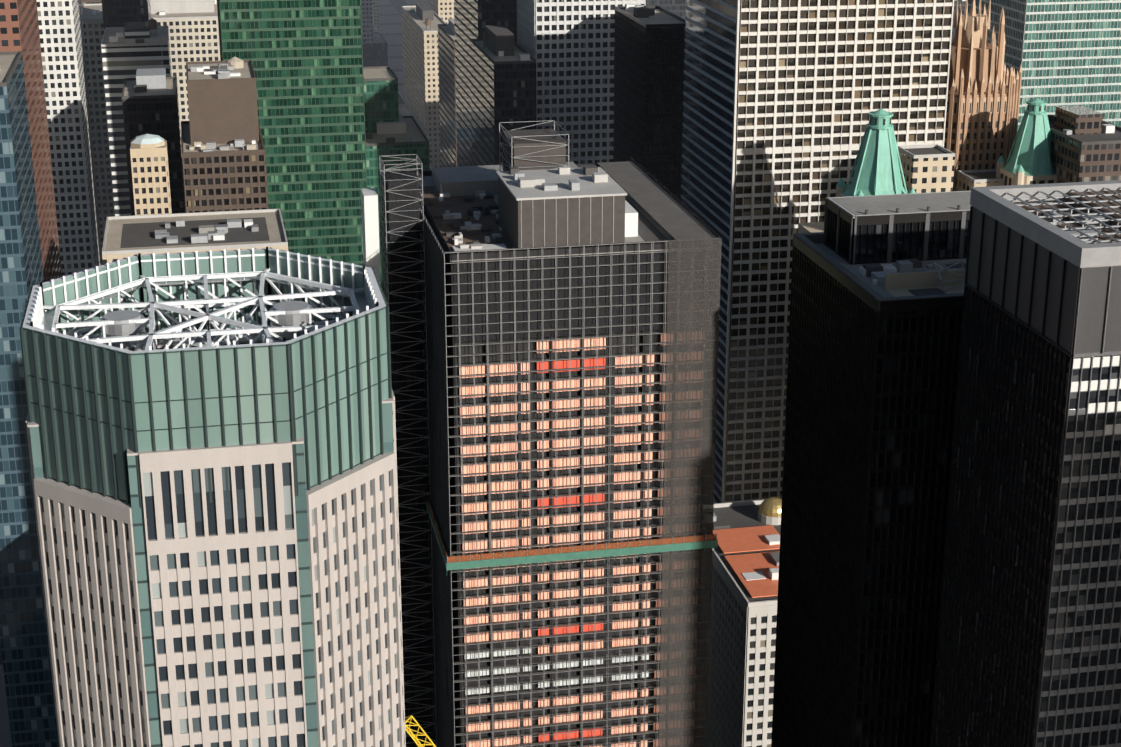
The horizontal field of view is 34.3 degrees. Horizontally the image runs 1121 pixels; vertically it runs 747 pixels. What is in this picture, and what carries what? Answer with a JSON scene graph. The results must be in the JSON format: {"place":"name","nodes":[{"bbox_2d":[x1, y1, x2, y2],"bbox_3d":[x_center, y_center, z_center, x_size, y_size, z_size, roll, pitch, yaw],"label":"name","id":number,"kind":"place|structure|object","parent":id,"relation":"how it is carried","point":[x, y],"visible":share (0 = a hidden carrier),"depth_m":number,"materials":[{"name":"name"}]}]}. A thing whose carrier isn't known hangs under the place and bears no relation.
{"place":"outdoors","nodes":[
{"label":"outdoors","id":0,"kind":"place"},
{"bbox_2d":[0,0,414,746],"bbox_3d":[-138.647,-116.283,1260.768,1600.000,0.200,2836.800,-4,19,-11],"label":"roads","id":1,"kind":"structure","parent":0,"point":[4,714],"depth_m":1853.43,"materials":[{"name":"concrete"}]},
{"bbox_2d":[0,0,414,664],"bbox_3d":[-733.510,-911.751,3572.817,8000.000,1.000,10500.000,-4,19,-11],"label":"ground","id":2,"kind":"structure","parent":0,"point":[396,4],"depth_m":2096.64,"materials":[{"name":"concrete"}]},
{"bbox_2d":[130,134,171,214],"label":"building","id":3,"kind":"structure","parent":2,"relation":"on","point":[150,172],"depth_m":593.89,"materials":[{"name":"stone"}]},
{"bbox_2d":[19,247,405,746],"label":"skyscraper","id":4,"kind":"structure","parent":2,"relation":"on","point":[211,436],"depth_m":239.20,"materials":[{"name":"stone"}]},
{"bbox_2d":[181,57,268,212],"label":"building","id":5,"kind":"structure","parent":2,"relation":"on","point":[223,156],"depth_m":609.92,"materials":[{"name":"stone"}]},
{"bbox_2d":[217,0,366,265],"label":"skyscraper","id":6,"kind":"structure","parent":2,"relation":"on","point":[305,57],"depth_m":697.31,"materials":[{"name":"green glass"}]},
{"bbox_2d":[81,0,965,246],"bbox_3d":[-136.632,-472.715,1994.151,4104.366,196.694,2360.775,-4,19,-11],"label":"city blocks","id":7,"kind":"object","parent":2,"relation":"on","point":[192,25],"visible":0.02,"depth_m":908.40,"materials":[{"name":"concrete"}]},
{"bbox_2d":[361,120,721,746],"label":"skyscraper","id":8,"kind":"structure","parent":2,"relation":"on","point":[554,316],"depth_m":342.51,"materials":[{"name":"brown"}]},
{"bbox_2d":[0,0,1120,746],"bbox_3d":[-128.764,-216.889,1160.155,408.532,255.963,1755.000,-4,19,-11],"label":"distant city blocks","id":9,"kind":"structure","parent":2,"relation":"on","point":[468,76],"depth_m":666.67,"materials":[{"name":"concrete"}]},
{"bbox_2d":[798,98,1056,232],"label":"roofs","id":10,"kind":"structure","parent":9,"relation":"on","point":[877,168],"depth_m":551.47,"materials":[{"name":"metal"}]},
{"bbox_2d":[517,0,645,163],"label":"skyscraper","id":11,"kind":"structure","parent":2,"relation":"on","point":[567,46],"depth_m":733.62,"materials":[{"name":"clear glass"}]},
{"bbox_2d":[613,4,685,203],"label":"skyscraper","id":12,"kind":"structure","parent":2,"relation":"on","point":[649,54],"depth_m":683.23,"materials":[{"name":"black glass"}]},
{"bbox_2d":[696,497,781,746],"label":"building","id":13,"kind":"structure","parent":2,"relation":"on","point":[744,584],"depth_m":508.93,"materials":[{"name":"stone"}]},
{"bbox_2d":[681,0,953,503],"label":"tan tower","id":14,"kind":"structure","parent":2,"relation":"on","point":[783,99],"depth_m":587.43,"materials":[{"name":"beige glass"}]},
{"bbox_2d":[771,191,970,746],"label":"skyscraper","id":15,"kind":"structure","parent":2,"relation":"on","point":[877,296],"depth_m":358.98,"materials":[{"name":"black glass"}]},
{"bbox_2d":[944,0,1021,190],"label":"skyscraper","id":16,"kind":"structure","parent":2,"relation":"on","point":[983,104],"depth_m":604.81,"materials":[{"name":"beige stone"}]},
{"bbox_2d":[930,180,1120,746],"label":"dark tower","id":17,"kind":"structure","parent":2,"relation":"on","point":[1029,644],"depth_m":296.19,"materials":[{"name":"black glass"}]},
{"bbox_2d":[965,0,1120,131],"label":"skyscraper","id":18,"kind":"structure","parent":2,"relation":"on","point":[1064,52],"depth_m":752.90,"materials":[{"name":"teal glass"}]},
{"bbox_2d":[405,715,435,746],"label":"crane boom","id":19,"kind":"object","parent":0,"point":[413,735],"visible":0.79,"depth_m":329.25,"materials":[{"name":"yellow metal"}]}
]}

